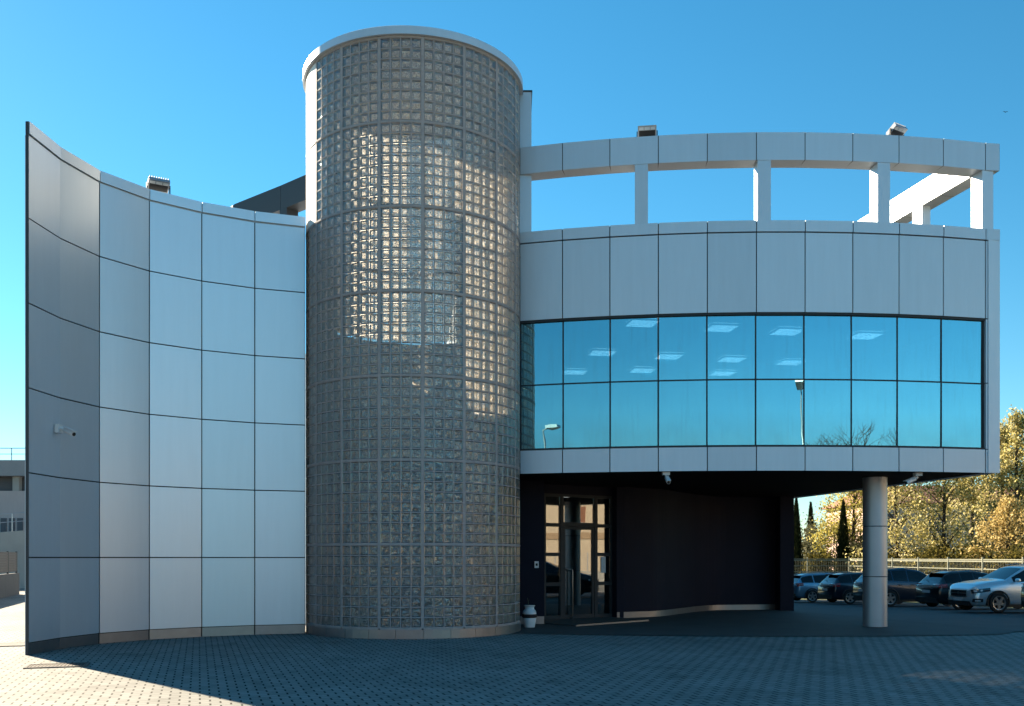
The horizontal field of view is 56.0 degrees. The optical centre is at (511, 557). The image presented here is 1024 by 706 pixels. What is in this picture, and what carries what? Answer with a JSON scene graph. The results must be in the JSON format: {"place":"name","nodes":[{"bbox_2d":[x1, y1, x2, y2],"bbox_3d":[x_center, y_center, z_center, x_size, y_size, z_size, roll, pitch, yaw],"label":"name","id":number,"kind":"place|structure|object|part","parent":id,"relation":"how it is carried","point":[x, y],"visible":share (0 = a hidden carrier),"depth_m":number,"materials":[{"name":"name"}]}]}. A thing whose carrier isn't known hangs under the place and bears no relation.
{"place":"outdoors","nodes":[
{"label":"outdoors","id":0,"kind":"place"},
{"bbox_2d":[0,448,24,531],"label":"building","id":1,"kind":"structure","parent":0,"point":[12,486],"depth_m":60.00,"materials":[{"name":"grey"}]},
{"bbox_2d":[1,518,6,531],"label":"window","id":2,"kind":"structure","parent":1,"relation":"in","point":[3,525],"depth_m":59.93,"materials":[{"name":"blue"}]},
{"bbox_2d":[9,518,14,530],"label":"window","id":3,"kind":"structure","parent":1,"relation":"in","point":[9,518],"depth_m":59.93,"materials":[{"name":"blue"}]},
{"bbox_2d":[17,518,22,530],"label":"window","id":4,"kind":"structure","parent":1,"relation":"in","point":[19,524],"depth_m":59.93,"materials":[{"name":"blue"}]},
{"bbox_2d":[0,588,1023,705],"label":"paving","id":5,"kind":"structure","parent":0,"point":[512,669],"depth_m":13.56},
{"bbox_2d":[0,551,18,597],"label":"low wall","id":6,"kind":"structure","parent":5,"relation":"on","point":[9,584],"depth_m":39.83,"materials":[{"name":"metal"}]},
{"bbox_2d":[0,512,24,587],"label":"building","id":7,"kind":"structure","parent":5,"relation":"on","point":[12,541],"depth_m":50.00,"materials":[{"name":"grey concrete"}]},
{"bbox_2d":[0,642,24,646],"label":"road marking","id":8,"kind":"object","parent":5,"relation":"on","point":[12,644],"visible":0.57,"depth_m":17.61,"materials":[{"name":"white paint"}]},
{"bbox_2d":[23,662,89,668],"bbox_3d":[-6.720,1.595,14.250,0.840,0.015,0.520,0,0,-18],"label":"drain grate","id":9,"kind":"object","parent":5,"relation":"on","point":[58,665],"visible":1,"depth_m":14.20,"materials":[{"name":"grey metal"}]},
{"bbox_2d":[25,121,304,654],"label":"curved wall","id":10,"kind":"structure","parent":5,"relation":"on","point":[165,380],"depth_m":18.86,"materials":[{"name":"silver metal"}]},
{"bbox_2d":[54,424,76,435],"bbox_3d":[-7.668,-2.189,16.614,0.514,0.232,0.164,0,0,24],"label":"security camera","id":11,"kind":"object","parent":10,"relation":"attached to","point":[59,428],"visible":1,"depth_m":16.62,"materials":[{"name":"white plastic"}]},
{"bbox_2d":[146,175,170,193],"bbox_3d":[-6.974,-7.325,19.007,0.452,0.310,0.281,0,0,-30],"label":"floodlight","id":12,"kind":"object","parent":10,"relation":"on","point":[158,184],"visible":0.97,"depth_m":18.96,"materials":[{"name":"grey metal"}]},
{"bbox_2d":[303,25,522,638],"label":"glass tower","id":13,"kind":"structure","parent":5,"relation":"on","point":[412,457],"depth_m":19.33,"materials":[{"name":"glass block"},{"name":"white paint"},{"name":"silver metal"}]},
{"bbox_2d":[0,0,1023,545],"label":"sky","id":14,"kind":"structure","parent":0,"point":[208,97],"materials":[{"name":"blue"}]},
{"bbox_2d":[384,604,1020,635],"bbox_3d":[4.050,1.591,26.250,14.100,0.001,13.500,0,0,0],"label":"apron","id":15,"kind":"object","parent":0,"point":[772,622],"visible":0.71,"depth_m":22.23,"materials":[{"name":"concrete"}]},
{"bbox_2d":[522,598,536,627],"bbox_3d":[0.400,1.260,22.000,0.350,0.681,0.350,0,0,0],"label":"plant urn","id":16,"kind":"object","parent":15,"relation":"on","point":[529,615],"visible":1,"depth_m":21.88,"materials":[{"name":"white ceramic"}]},
{"bbox_2d":[794,600,1023,631],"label":"parking lot","id":17,"kind":"structure","parent":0,"point":[1007,618],"depth_m":32.45,"materials":[{"name":"grey asphalt"}]},
{"bbox_2d":[794,572,833,601],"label":"parked car","id":18,"kind":"object","parent":17,"relation":"on","point":[806,585],"visible":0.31,"depth_m":49.02,"materials":[{"name":"blue paint"}]},
{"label":"rear window","id":19,"kind":"part","parent":18,"relation":"part of","materials":[{"name":"black glass"}]},
{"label":"side window","id":20,"kind":"part","parent":18,"relation":"part of","materials":[{"name":"black glass"}]},
{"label":"side window","id":21,"kind":"part","parent":18,"relation":"part of","materials":[{"name":"black glass"}]},
{"bbox_2d":[818,572,902,603],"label":"parked car","id":22,"kind":"object","parent":17,"relation":"on","point":[835,587],"visible":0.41,"depth_m":45.17,"materials":[{"name":"black paint"}]},
{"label":"rear window","id":23,"kind":"part","parent":22,"relation":"part of","materials":[{"name":"black glass"}]},
{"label":"side window","id":24,"kind":"part","parent":22,"relation":"part of","materials":[{"name":"black glass"}]},
{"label":"side window","id":25,"kind":"part","parent":22,"relation":"part of","materials":[{"name":"black glass"}]},
{"bbox_2d":[853,567,950,605],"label":"parked car","id":26,"kind":"object","parent":17,"relation":"on","point":[902,583],"visible":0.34,"depth_m":41.15,"materials":[{"name":"black paint"}]},
{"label":"side window","id":27,"kind":"part","parent":26,"relation":"part of","materials":[{"name":"black glass"}]},
{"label":"side window","id":28,"kind":"part","parent":26,"relation":"part of","materials":[{"name":"black glass"}]},
{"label":"side window","id":29,"kind":"part","parent":26,"relation":"part of","materials":[{"name":"black glass"}]},
{"bbox_2d":[916,569,1021,608],"bbox_3d":[18.086,1.222,37.645,4.154,1.497,2.122,0,0,-8],"label":"parked car","id":30,"kind":"object","parent":17,"relation":"on","point":[932,589],"visible":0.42,"depth_m":36.92,"materials":[{"name":"black paint"}]},
{"bbox_3d":[16.337,0.785,37.399,0.256,0.308,1.201,0,0,-8],"label":"rear window","id":31,"kind":"part","parent":30,"relation":"part of","materials":[{"name":"black glass"}]},
{"bbox_3d":[16.789,0.793,36.737,0.606,0.359,0.242,0,0,-8],"label":"side window","id":32,"kind":"part","parent":30,"relation":"part of","materials":[{"name":"black glass"}]},
{"bbox_3d":[17.388,0.789,36.809,0.480,0.394,0.220,0,0,-8],"label":"side window","id":33,"kind":"part","parent":30,"relation":"part of","materials":[{"name":"black glass"}]},
{"bbox_3d":[18.246,0.800,36.921,1.130,0.415,0.203,0,0,-8],"label":"side window","id":34,"kind":"part","parent":30,"relation":"part of","materials":[{"name":"black glass"}]},
{"bbox_2d":[948,563,1023,612],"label":"parked car","id":35,"kind":"object","parent":17,"relation":"on","point":[998,590],"visible":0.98,"depth_m":32.51,"materials":[{"name":"silver metal"}]},
{"bbox_3d":[17.469,0.582,32.680,1.150,0.480,0.202,0,0,-8],"label":"side window","id":36,"kind":"part","parent":35,"relation":"part of","materials":[{"name":"black glass"}]},
{"bbox_2d":[1021,583,1023,606],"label":"parked car","id":37,"kind":"object","parent":17,"relation":"on","point":[1022,596],"visible":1,"depth_m":29.72,"materials":[{"name":"black paint"}]},
{"bbox_2d":[800,598,1023,608],"bbox_3d":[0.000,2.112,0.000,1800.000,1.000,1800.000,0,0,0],"label":"ground","id":38,"kind":"structure","parent":0,"point":[905,602],"depth_m":50.20,"materials":[{"name":"grey asphalt"}]},
{"bbox_2d":[231,90,999,626],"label":"office building","id":39,"kind":"structure","parent":38,"relation":"on","point":[745,382],"depth_m":20.86,"materials":[{"name":"silver metal"}]},
{"bbox_2d":[522,385,561,448],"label":"window pane","id":40,"kind":"structure","parent":39,"relation":"in","point":[541,405],"depth_m":21.24,"materials":[{"name":"blue glass"}]},
{"bbox_2d":[522,322,561,384],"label":"window pane","id":41,"kind":"structure","parent":39,"relation":"in","point":[541,342],"depth_m":21.24,"materials":[{"name":"blue glass"}]},
{"bbox_2d":[564,527,593,618],"bbox_3d":[1.738,0.400,24.875,0.990,2.380,0.168,0,0,-33],"label":"door","id":42,"kind":"structure","parent":39,"relation":"in","point":[591,615],"depth_m":25.04,"materials":[{"name":"grey metal"}]},
{"bbox_2d":[564,383,608,447],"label":"window pane","id":43,"kind":"structure","parent":39,"relation":"in","point":[586,406],"depth_m":21.01,"materials":[{"name":"blue glass"}]},
{"bbox_2d":[564,319,608,382],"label":"window pane","id":44,"kind":"structure","parent":39,"relation":"in","point":[586,342],"depth_m":21.01,"materials":[{"name":"blue glass"}]},
{"bbox_2d":[601,557,605,572],"bbox_3d":[2.403,0.190,25.348,0.150,0.420,0.006,0,0,-33],"label":"notice","id":45,"kind":"object","parent":39,"relation":"attached to","point":[603,564],"visible":1,"depth_m":25.35,"materials":[{"name":"paper"}]},
{"bbox_2d":[611,382,656,445],"bbox_3d":[2.640,-3.095,20.834,0.995,1.386,0.016,0,0,9],"label":"window pane","id":46,"kind":"structure","parent":39,"relation":"in","point":[633,404],"depth_m":20.83,"materials":[{"name":"blue glass"}]},
{"bbox_2d":[611,317,656,380],"bbox_3d":[2.640,-4.497,20.833,0.995,1.351,0.012,0,0,9],"label":"window pane","id":47,"kind":"structure","parent":39,"relation":"in","point":[633,340],"depth_m":20.83,"materials":[{"name":"blue glass"}]},
{"bbox_2d":[637,125,657,136],"bbox_3d":[2.933,-9.214,20.917,0.452,0.329,0.201,0,0,8],"label":"floodlight","id":48,"kind":"object","parent":39,"relation":"on","point":[648,130],"visible":0.79,"depth_m":20.86,"materials":[{"name":"grey metal"}]},
{"bbox_2d":[662,472,670,483],"bbox_3d":[3.330,-1.713,20.743,0.150,0.274,0.365,0,0,0],"label":"security camera","id":49,"kind":"object","parent":39,"relation":"attached to","point":[667,477],"visible":1,"depth_m":20.75,"materials":[{"name":"white plastic"}]},
{"bbox_2d":[659,381,705,445],"bbox_3d":[3.662,-3.095,20.700,0.995,1.386,0.013,0,0,6],"label":"window pane","id":50,"kind":"structure","parent":39,"relation":"in","point":[682,404],"depth_m":20.70,"materials":[{"name":"blue glass"}]},
{"bbox_2d":[659,316,705,379],"bbox_3d":[3.662,-4.497,20.700,0.995,1.351,0.017,0,0,6],"label":"window pane","id":51,"kind":"structure","parent":39,"relation":"in","point":[682,340],"depth_m":20.70,"materials":[{"name":"blue glass"}]},
{"bbox_2d":[708,380,754,444],"bbox_3d":[4.689,-3.095,20.620,0.995,1.386,0.013,0,0,3],"label":"window pane","id":52,"kind":"structure","parent":39,"relation":"in","point":[731,403],"depth_m":20.62,"materials":[{"name":"blue glass"}]},
{"bbox_2d":[708,315,754,378],"bbox_3d":[4.689,-4.497,20.620,0.995,1.351,0.012,0,0,3],"label":"window pane","id":53,"kind":"structure","parent":39,"relation":"in","point":[731,339],"depth_m":20.62,"materials":[{"name":"blue glass"}]},
{"bbox_2d":[520,310,984,450],"bbox_3d":[5.261,-3.807,20.930,10.183,2.923,0.826,0,0,1],"label":"window frame","id":54,"kind":"structure","parent":39,"relation":"in","point":[707,314],"depth_m":20.74,"materials":[{"name":"grey metal"}]},
{"bbox_2d":[756,380,802,444],"bbox_3d":[5.720,-3.095,20.594,0.995,1.386,0.011,0,0,0],"label":"window pane","id":55,"kind":"structure","parent":39,"relation":"in","point":[779,403],"depth_m":20.59,"materials":[{"name":"blue glass"}]},
{"bbox_2d":[756,315,802,378],"bbox_3d":[5.719,-4.497,20.594,0.995,1.351,0.015,0,0,0],"label":"window pane","id":56,"kind":"structure","parent":39,"relation":"in","point":[779,338],"depth_m":20.59,"materials":[{"name":"blue glass"}]},
{"bbox_2d":[805,380,849,444],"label":"window pane","id":57,"kind":"structure","parent":39,"relation":"in","point":[827,402],"depth_m":20.62,"materials":[{"name":"blue glass"}]},
{"bbox_2d":[805,315,849,378],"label":"window pane","id":58,"kind":"structure","parent":39,"relation":"in","point":[827,338],"depth_m":20.62,"materials":[{"name":"blue glass"}]},
{"bbox_2d":[852,381,895,445],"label":"window pane","id":59,"kind":"structure","parent":39,"relation":"in","point":[873,402],"depth_m":20.70,"materials":[{"name":"blue glass"}]},
{"bbox_2d":[852,316,895,379],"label":"window pane","id":60,"kind":"structure","parent":39,"relation":"in","point":[873,338],"depth_m":20.70,"materials":[{"name":"blue glass"}]},
{"bbox_2d":[886,122,907,135],"bbox_3d":[8.334,-9.207,20.882,0.452,0.314,0.278,0,0,-32],"label":"floodlight","id":61,"kind":"object","parent":39,"relation":"on","point":[897,129],"visible":0.83,"depth_m":20.80,"materials":[{"name":"grey metal"}]},
{"bbox_2d":[904,472,922,484],"bbox_3d":[8.716,-1.717,21.004,0.491,0.267,0.188,0,0,-18],"label":"security camera","id":62,"kind":"object","parent":39,"relation":"attached to","point":[911,479],"visible":1,"depth_m":20.95,"materials":[{"name":"white plastic"}]},
{"bbox_2d":[898,382,939,445],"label":"window pane","id":63,"kind":"structure","parent":39,"relation":"in","point":[918,402],"depth_m":20.83,"materials":[{"name":"blue glass"}]},
{"bbox_2d":[898,317,939,380],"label":"window pane","id":64,"kind":"structure","parent":39,"relation":"in","point":[918,338],"depth_m":20.83,"materials":[{"name":"blue glass"}]},
{"bbox_2d":[942,383,980,447],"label":"window pane","id":65,"kind":"structure","parent":39,"relation":"in","point":[961,403],"depth_m":21.01,"materials":[{"name":"blue glass"}]},
{"bbox_2d":[942,319,980,382],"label":"window pane","id":66,"kind":"structure","parent":39,"relation":"in","point":[961,339],"depth_m":21.01,"materials":[{"name":"blue glass"}]},
{"bbox_2d":[794,498,804,574],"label":"cypress tree","id":67,"kind":"object","parent":38,"relation":"on","point":[798,554],"visible":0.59,"depth_m":64.74,"materials":[{"name":"green plant"}]},
{"bbox_2d":[805,502,814,548],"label":"cypress tree","id":68,"kind":"object","parent":38,"relation":"on","point":[810,512],"visible":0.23,"depth_m":79.87,"materials":[{"name":"green plant"}]},
{"bbox_2d":[800,512,835,570],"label":"olive bush","id":69,"kind":"object","parent":38,"relation":"on","point":[806,533],"visible":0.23,"depth_m":69.42,"materials":[{"name":"green plant"}]},
{"bbox_2d":[798,549,838,573],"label":"shrub","id":70,"kind":"object","parent":38,"relation":"on","point":[824,556],"visible":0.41,"depth_m":62.58,"materials":[{"name":"green plant"}]},
{"bbox_2d":[802,519,851,572],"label":"olive bush","id":71,"kind":"object","parent":38,"relation":"on","point":[818,547],"visible":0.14,"depth_m":67.84,"materials":[{"name":"green plant"}]},
{"bbox_2d":[834,500,851,572],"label":"cypress tree","id":72,"kind":"object","parent":38,"relation":"on","point":[842,542],"visible":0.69,"depth_m":62.76,"materials":[{"name":"green plant"}]},
{"bbox_2d":[802,490,893,570],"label":"autumn tree","id":73,"kind":"object","parent":38,"relation":"on","point":[853,533],"visible":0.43,"depth_m":66.00,"materials":[{"name":"yellow plant"}]},
{"bbox_2d":[830,528,890,571],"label":"olive bush","id":74,"kind":"object","parent":38,"relation":"on","point":[858,547],"visible":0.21,"depth_m":65.11,"materials":[{"name":"green plant"}]},
{"bbox_2d":[843,483,942,572],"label":"autumn tree","id":75,"kind":"object","parent":38,"relation":"on","point":[897,529],"visible":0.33,"depth_m":59.45,"materials":[{"name":"yellow plant"}]},
{"bbox_2d":[887,548,930,572],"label":"shrub","id":76,"kind":"object","parent":38,"relation":"on","point":[891,555],"visible":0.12,"depth_m":59.60,"materials":[{"name":"green plant"}]},
{"bbox_2d":[794,557,1023,607],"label":"metal fence","id":77,"kind":"object","parent":38,"relation":"on","point":[892,563],"visible":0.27,"depth_m":48.51,"materials":[{"name":"grey metal"}]},
{"bbox_2d":[898,549,944,573],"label":"shrub","id":78,"kind":"object","parent":38,"relation":"on","point":[908,565],"visible":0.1,"depth_m":57.40,"materials":[{"name":"green plant"}]},
{"bbox_2d":[820,486,1023,572],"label":"tree","id":79,"kind":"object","parent":38,"relation":"on","point":[888,529],"depth_m":82.00,"materials":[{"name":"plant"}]},
{"bbox_2d":[903,476,991,569],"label":"autumn tree","id":80,"kind":"object","parent":38,"relation":"on","point":[947,484],"visible":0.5,"depth_m":57.73,"materials":[{"name":"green plant"}]},
{"bbox_2d":[918,539,980,574],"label":"shrub","id":81,"kind":"object","parent":38,"relation":"on","point":[942,555],"visible":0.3,"depth_m":54.72,"materials":[{"name":"green plant"}]},
{"bbox_2d":[936,473,1000,558],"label":"autumn tree","id":82,"kind":"object","parent":38,"relation":"on","point":[985,509],"visible":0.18,"depth_m":62.61,"materials":[{"name":"yellow plant"}]},
{"bbox_2d":[937,544,1004,572],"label":"shrub","id":83,"kind":"object","parent":38,"relation":"on","point":[972,554],"visible":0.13,"depth_m":53.09,"materials":[{"name":"green plant"}]},
{"bbox_2d":[959,549,1021,573],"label":"shrub","id":84,"kind":"object","parent":38,"relation":"on","point":[986,557],"visible":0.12,"depth_m":51.66,"materials":[{"name":"green plant"}]},
{"bbox_2d":[959,488,1023,572],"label":"autumn tree","id":85,"kind":"object","parent":38,"relation":"on","point":[1007,528],"visible":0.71,"depth_m":52.89,"materials":[{"name":"yellow plant"}]},
{"bbox_2d":[959,413,1023,566],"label":"autumn tree","id":86,"kind":"object","parent":38,"relation":"on","point":[1004,436],"visible":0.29,"depth_m":56.92,"materials":[{"name":"yellow plant"}]},
{"bbox_2d":[984,404,1023,556],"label":"autumn tree","id":87,"kind":"object","parent":38,"relation":"on","point":[1014,480],"visible":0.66,"depth_m":54.96,"materials":[{"name":"yellow plant"}]},
{"bbox_2d":[986,542,1023,570],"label":"shrub","id":88,"kind":"object","parent":38,"relation":"on","point":[1014,553],"visible":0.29,"depth_m":49.76,"materials":[{"name":"green plant"}]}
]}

